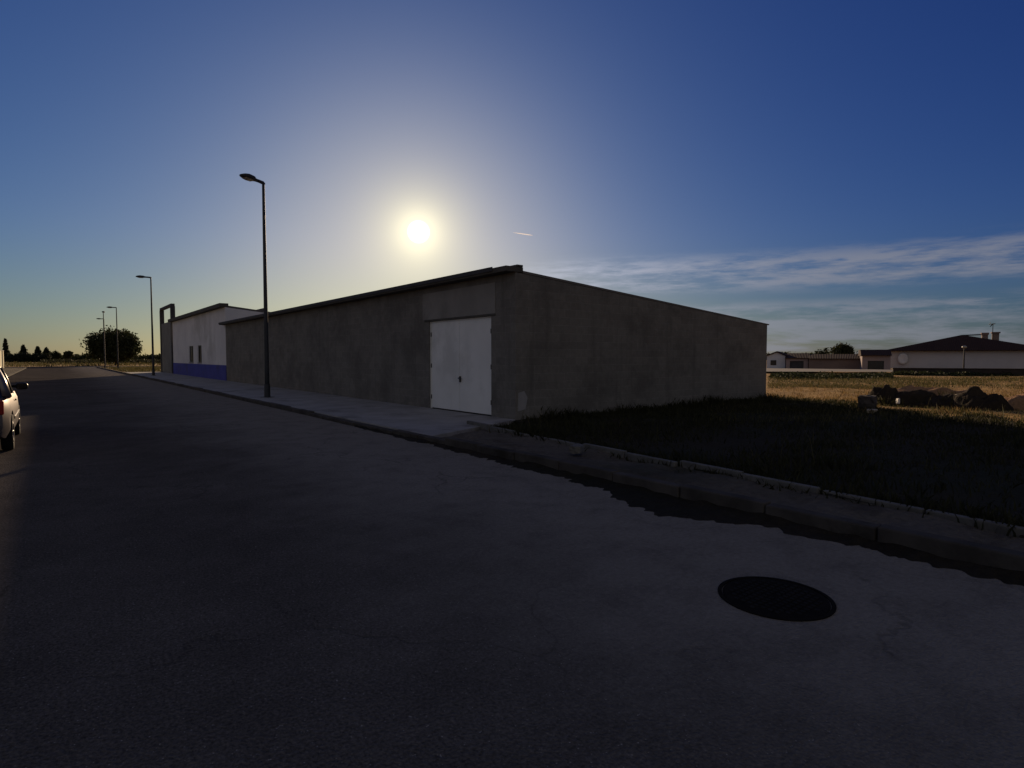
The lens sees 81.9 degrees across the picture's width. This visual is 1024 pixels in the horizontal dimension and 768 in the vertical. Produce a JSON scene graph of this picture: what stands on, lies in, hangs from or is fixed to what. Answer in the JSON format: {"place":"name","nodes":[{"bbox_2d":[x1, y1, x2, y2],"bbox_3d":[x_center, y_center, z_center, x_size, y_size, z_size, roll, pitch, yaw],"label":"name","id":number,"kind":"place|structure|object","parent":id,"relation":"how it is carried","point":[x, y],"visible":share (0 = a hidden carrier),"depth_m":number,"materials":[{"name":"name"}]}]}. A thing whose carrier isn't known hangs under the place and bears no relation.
{"place":"outdoors","nodes":[
{"label":"outdoors","id":0,"kind":"place"},
{"bbox_2d":[3,367,24,374],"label":"pavement","id":1,"kind":"structure","parent":0,"point":[7,371],"depth_m":64.74,"materials":[{"name":"grey concrete"}]},
{"bbox_2d":[4,361,160,366],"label":"distant grass","id":2,"kind":"structure","parent":0,"point":[28,364],"depth_m":116.28,"materials":[{"name":"brown plant"}]},
{"bbox_2d":[102,365,160,371],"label":"roadside grass","id":3,"kind":"structure","parent":0,"point":[137,369],"depth_m":71.89,"materials":[{"name":"brown plant"}]},
{"bbox_2d":[126,372,514,437],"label":"pavement","id":4,"kind":"structure","parent":0,"point":[439,423],"depth_m":16.77,"materials":[{"name":"concrete"}]},
{"bbox_2d":[136,275,155,375],"bbox_3d":[-29.201,-4.587,47.075,1.200,8.060,0.370,-2,3,-38],"label":"street lamp","id":5,"kind":"object","parent":4,"relation":"on","point":[152,338],"visible":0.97,"depth_m":47.29,"materials":[{"name":"metal"}]},
{"bbox_2d":[239,173,270,397],"bbox_3d":[-9.234,-3.408,21.313,0.370,8.060,1.200,1,3,22],"label":"street lamp","id":6,"kind":"object","parent":4,"relation":"on","point":[247,177],"visible":0.95,"depth_m":21.67,"materials":[{"name":"metal"}]},
{"bbox_2d":[5,361,891,372],"bbox_3d":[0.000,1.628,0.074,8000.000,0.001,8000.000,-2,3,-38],"label":"ground","id":7,"kind":"structure","parent":0,"point":[145,365],"depth_m":113.20,"materials":[{"name":"brown soil"}]},
{"bbox_2d":[0,350,3,367],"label":"boundary wall","id":8,"kind":"structure","parent":7,"relation":"on","point":[2,358],"depth_m":77.24,"materials":[{"name":"concrete"}]},
{"bbox_2d":[2,338,9,361],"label":"cypress tree","id":9,"kind":"object","parent":7,"relation":"on","point":[5,346],"visible":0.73,"depth_m":189.33,"materials":[{"name":"green plant"}]},
{"bbox_2d":[6,367,26,376],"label":"kerb","id":10,"kind":"structure","parent":7,"relation":"on","point":[13,373],"depth_m":57.06,"materials":[{"name":"grey concrete"}]},
{"bbox_2d":[19,344,28,352],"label":"cypress tree","id":11,"kind":"object","parent":7,"relation":"on","point":[23,349],"visible":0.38,"depth_m":189.31,"materials":[{"name":"green plant"}]},
{"bbox_2d":[5,351,52,361],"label":"skyline hedge","id":12,"kind":"object","parent":7,"relation":"on","point":[25,357],"visible":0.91,"depth_m":183.36,"materials":[{"name":"green plant"}]},
{"bbox_2d":[34,346,41,354],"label":"cypress tree","id":13,"kind":"object","parent":7,"relation":"on","point":[37,350],"visible":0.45,"depth_m":189.38,"materials":[{"name":"green plant"}]},
{"bbox_2d":[42,347,51,358],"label":"cypress tree","id":14,"kind":"object","parent":7,"relation":"on","point":[46,349],"visible":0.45,"depth_m":189.47,"materials":[{"name":"green plant"}]},
{"bbox_2d":[50,350,61,359],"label":"round tree","id":15,"kind":"object","parent":7,"relation":"on","point":[57,355],"visible":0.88,"depth_m":199.01,"materials":[{"name":"green plant"}]},
{"bbox_2d":[62,350,74,358],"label":"round tree","id":16,"kind":"object","parent":7,"relation":"on","point":[68,354],"visible":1,"depth_m":209.17,"materials":[{"name":"green plant"}]},
{"bbox_2d":[14,352,160,359],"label":"distant woodland","id":17,"kind":"object","parent":7,"relation":"on","point":[145,356],"visible":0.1,"depth_m":312.87,"materials":[{"name":"green plant"}]},
{"bbox_2d":[41,358,160,363],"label":"verge scrub","id":18,"kind":"object","parent":7,"relation":"on","point":[93,362],"visible":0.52,"depth_m":145.77,"materials":[{"name":"green plant"}]},
{"bbox_2d":[102,311,105,367],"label":"street lamp","id":19,"kind":"object","parent":7,"relation":"on","point":[103,312],"visible":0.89,"depth_m":82.68,"materials":[{"name":"metal"}]},
{"bbox_2d":[79,325,145,365],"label":"broad tree","id":20,"kind":"object","parent":7,"relation":"on","point":[129,345],"visible":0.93,"depth_m":110.55,"materials":[{"name":"green plant"}]},
{"bbox_2d":[107,306,118,368],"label":"street lamp","id":21,"kind":"object","parent":7,"relation":"on","point":[117,337],"visible":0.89,"depth_m":74.85,"materials":[{"name":"metal"}]},
{"bbox_2d":[159,303,263,372],"bbox_3d":[-29.572,-4.241,58.557,8.360,6.520,6.910,-2,3,-38],"label":"unfinished frame","id":22,"kind":"object","parent":7,"relation":"on","point":[166,340],"visible":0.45,"depth_m":56.01,"materials":[{"name":"concrete"}]},
{"bbox_2d":[168,303,263,380],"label":"white warehouse","id":23,"kind":"structure","parent":7,"relation":"on","point":[199,342],"depth_m":42.17,"materials":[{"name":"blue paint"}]},
{"bbox_2d":[189,346,193,362],"bbox_3d":[-25.082,-2.306,46.234,0.170,1.340,1.800,-2,3,-38],"label":"window","id":24,"kind":"structure","parent":23,"relation":"in","point":[191,347],"depth_m":46.64,"materials":[{"name":"metal"}]},
{"bbox_2d":[199,345,201,363],"bbox_3d":[-23.050,-2.187,43.637,0.170,1.340,1.500,-2,3,-38],"label":"window","id":25,"kind":"structure","parent":23,"relation":"in","point":[200,351],"depth_m":43.82,"materials":[{"name":"glass"}]},
{"bbox_2d":[218,264,768,422],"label":"warehouse","id":26,"kind":"structure","parent":7,"relation":"on","point":[510,342],"depth_m":17.09,"materials":[{"name":"concrete"}]},
{"bbox_2d":[430,316,490,415],"bbox_3d":[-1.433,-0.498,16.019,0.166,2.510,3.060,-2,3,-38],"label":"garage door","id":27,"kind":"structure","parent":26,"relation":"in","point":[460,349],"depth_m":15.93,"materials":[{"name":"metal"}]},
{"bbox_2d":[97,367,1023,570],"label":"kerb","id":28,"kind":"structure","parent":7,"relation":"on","point":[967,551],"depth_m":5.94,"materials":[{"name":"grey concrete"}]},
{"bbox_2d":[535,391,788,420],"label":"wall foot weeds","id":29,"kind":"object","parent":7,"relation":"on","point":[619,409],"depth_m":16.27,"materials":[{"name":"green plant"}]},
{"bbox_2d":[467,421,1023,537],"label":"edging","id":30,"kind":"object","parent":7,"relation":"on","point":[993,526],"visible":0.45,"depth_m":6.81,"materials":[{"name":"concrete"}]},
{"bbox_2d":[767,351,786,367],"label":"gabled house","id":31,"kind":"structure","parent":7,"relation":"on","point":[776,359],"depth_m":83.37,"materials":[{"name":"paint"}]},
{"bbox_2d":[785,353,809,368],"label":"garage house","id":32,"kind":"structure","parent":7,"relation":"on","point":[797,360],"depth_m":81.58,"materials":[{"name":"paint"}]},
{"bbox_2d":[790,361,803,368],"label":"garage door","id":33,"kind":"structure","parent":32,"relation":"in","point":[793,364],"depth_m":81.42,"materials":[{"name":"metal"}]},
{"bbox_2d":[811,349,829,353],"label":"roof shrub","id":34,"kind":"object","parent":7,"relation":"on","point":[821,352],"visible":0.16,"depth_m":124.26,"materials":[{"name":"green plant"}]},
{"bbox_2d":[809,354,859,368],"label":"long house","id":35,"kind":"structure","parent":7,"relation":"on","point":[834,361],"depth_m":78.81,"materials":[{"name":"ceramic"}]},
{"bbox_2d":[827,342,854,353],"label":"tree","id":36,"kind":"object","parent":7,"relation":"on","point":[841,348],"visible":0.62,"depth_m":117.15,"materials":[{"name":"green plant"}]},
{"bbox_2d":[858,350,891,369],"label":"corner house","id":37,"kind":"structure","parent":7,"relation":"on","point":[876,359],"depth_m":72.43,"materials":[{"name":"paint"}]},
{"bbox_2d":[868,361,883,369],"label":"garage door","id":38,"kind":"structure","parent":37,"relation":"in","point":[879,365],"depth_m":72.36,"materials":[{"name":"metal"}]},
{"bbox_2d":[834,402,1017,415],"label":"grass","id":39,"kind":"structure","parent":7,"relation":"on","point":[929,409],"depth_m":15.50,"materials":[{"name":"green plant"}]},
{"bbox_2d":[890,370,1018,375],"bbox_3d":[39.945,-0.681,47.788,19.250,0.952,3.673,0,3,0],"label":"garden wall scrub","id":40,"kind":"object","parent":7,"relation":"on","point":[927,373],"visible":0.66,"depth_m":47.37,"materials":[{"name":"green plant"}]},
{"bbox_2d":[888,323,1023,368],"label":"white house","id":41,"kind":"structure","parent":7,"relation":"on","point":[983,351],"depth_m":80.10,"materials":[{"name":"paint"}]},
{"bbox_2d":[892,368,1023,375],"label":"garden wall","id":42,"kind":"structure","parent":7,"relation":"on","point":[1019,371],"depth_m":48.26,"materials":[{"name":"paint"}]},
{"bbox_2d":[962,346,966,367],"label":"garden lamp","id":43,"kind":"object","parent":7,"relation":"on","point":[964,347],"visible":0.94,"depth_m":71.87,"materials":[{"name":"metal"}]},
{"bbox_2d":[0,366,1023,767],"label":"road","id":44,"kind":"structure","parent":0,"point":[192,578],"depth_m":3.59,"materials":[{"name":"grey asphalt"}]},
{"bbox_2d":[0,367,27,449],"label":"parked car","id":45,"kind":"object","parent":44,"relation":"on","point":[9,418],"visible":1,"depth_m":9.96,"materials":[{"name":"silver metal"}]},
{"bbox_2d":[322,418,1023,585],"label":"gutter dirt","id":46,"kind":"structure","parent":44,"relation":"on","point":[658,504],"depth_m":5.90,"materials":[{"name":"brown soil"}]},
{"bbox_2d":[718,576,836,621],"bbox_3d":[1.750,1.415,3.929,0.720,0.012,0.720,-2,3,-38],"label":"manhole cover","id":47,"kind":"object","parent":44,"relation":"on","point":[777,598],"visible":1,"depth_m":3.88,"materials":[{"name":"metal"}]},
{"bbox_2d":[0,0,1023,355],"label":"sky","id":48,"kind":"structure","parent":0,"point":[822,173],"materials":[{"name":"blue"}]},
{"bbox_2d":[441,429,1023,551],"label":"sidewalk base","id":49,"kind":"object","parent":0,"point":[840,507],"visible":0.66,"depth_m":6.73,"materials":[{"name":"grey concrete"}]},
{"bbox_2d":[569,444,584,453],"bbox_3d":[1.016,1.016,9.253,0.193,0.126,0.275,1,3,23],"label":"kerb chunk","id":50,"kind":"object","parent":49,"relation":"on","point":[576,448],"visible":1,"depth_m":9.15,"materials":[{"name":"concrete"}]},
{"bbox_2d":[489,396,1023,536],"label":"verge ground","id":51,"kind":"structure","parent":0,"point":[734,442],"depth_m":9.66,"materials":[{"name":"green plant"}]},
{"bbox_2d":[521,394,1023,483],"bbox_3d":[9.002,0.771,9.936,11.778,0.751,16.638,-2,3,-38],"label":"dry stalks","id":52,"kind":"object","parent":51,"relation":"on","point":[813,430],"visible":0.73,"depth_m":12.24,"materials":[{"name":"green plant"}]},
{"bbox_2d":[710,401,1023,422],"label":"edge grass","id":53,"kind":"structure","parent":51,"relation":"on","point":[915,407],"depth_m":14.89,"materials":[{"name":"green plant"}]},
{"bbox_2d":[857,395,876,408],"bbox_3d":[10.023,0.541,16.633,0.454,0.475,0.488,2,3,40],"label":"concrete block","id":54,"kind":"object","parent":51,"relation":"on","point":[867,401],"depth_m":16.47,"materials":[{"name":"grey concrete"}]},
{"bbox_2d":[766,368,891,371],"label":"side street","id":55,"kind":"structure","parent":0,"point":[815,370],"depth_m":56.86,"materials":[{"name":"grey asphalt"}]},
{"bbox_2d":[766,372,1023,421],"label":"field terrain","id":56,"kind":"structure","parent":0,"point":[806,392],"depth_m":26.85,"materials":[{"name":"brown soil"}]},
{"bbox_2d":[769,371,894,379],"bbox_3d":[23.084,-0.509,42.593,8.214,0.901,12.163,1,3,29],"label":"street edge scrub","id":57,"kind":"object","parent":56,"relation":"on","point":[822,375],"visible":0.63,"depth_m":41.06,"materials":[{"name":"green plant"}]},
{"bbox_2d":[868,384,897,403],"bbox_3d":[11.787,0.346,18.635,1.120,0.689,1.232,0,3,0],"label":"soil heap","id":58,"kind":"object","parent":56,"relation":"on","point":[887,391],"visible":0.46,"depth_m":18.34,"materials":[{"name":"brown soil"}]},
{"bbox_2d":[888,389,936,406],"bbox_3d":[12.455,0.423,18.238,1.904,0.546,1.456,0,3,0],"label":"soil heap","id":59,"kind":"object","parent":56,"relation":"on","point":[920,394],"visible":0.43,"depth_m":17.83,"materials":[{"name":"brown soil"}]},
{"bbox_2d":[914,403,925,407],"bbox_3d":[11.944,0.647,17.282,0.266,0.180,0.206,0,3,-3],"label":"soil clod","id":60,"kind":"object","parent":56,"relation":"on","point":[919,405],"visible":0.6,"depth_m":17.19,"materials":[{"name":"brown soil"}]},
{"bbox_2d":[897,385,965,394],"bbox_3d":[15.283,0.286,21.536,4.032,0.486,1.792,0,3,0],"label":"soil heap","id":61,"kind":"object","parent":56,"relation":"on","point":[912,388],"visible":0.26,"depth_m":21.32,"materials":[{"name":"brown soil"}]},
{"bbox_2d":[854,390,1022,410],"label":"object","id":62,"kind":"object","parent":56,"relation":"on","point":[883,400],"visible":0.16,"depth_m":17.79,"materials":[{"name":"green plant"}]},
{"bbox_2d":[924,394,955,408],"bbox_3d":[12.893,0.519,17.442,1.680,0.488,1.344,0,3,0],"label":"soil heap","id":63,"kind":"object","parent":56,"relation":"on","point":[938,399],"visible":0.38,"depth_m":17.19,"materials":[{"name":"brown soil"}]},
{"bbox_2d":[949,386,1013,410],"bbox_3d":[13.200,0.425,16.637,1.512,0.729,1.456,0,3,0],"label":"soil heap","id":64,"kind":"object","parent":56,"relation":"on","point":[973,397],"visible":0.73,"depth_m":16.29,"materials":[{"name":"brown soil"}]},
{"bbox_2d":[1004,393,1023,410],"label":"soil heap","id":65,"kind":"object","parent":56,"relation":"on","point":[1017,400],"visible":0.35,"depth_m":16.56,"materials":[{"name":"brown soil"}]},
{"bbox_2d":[767,375,1023,389],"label":"green field grass","id":66,"kind":"structure","parent":0,"point":[896,380],"depth_m":32.91,"materials":[{"name":"plant"}]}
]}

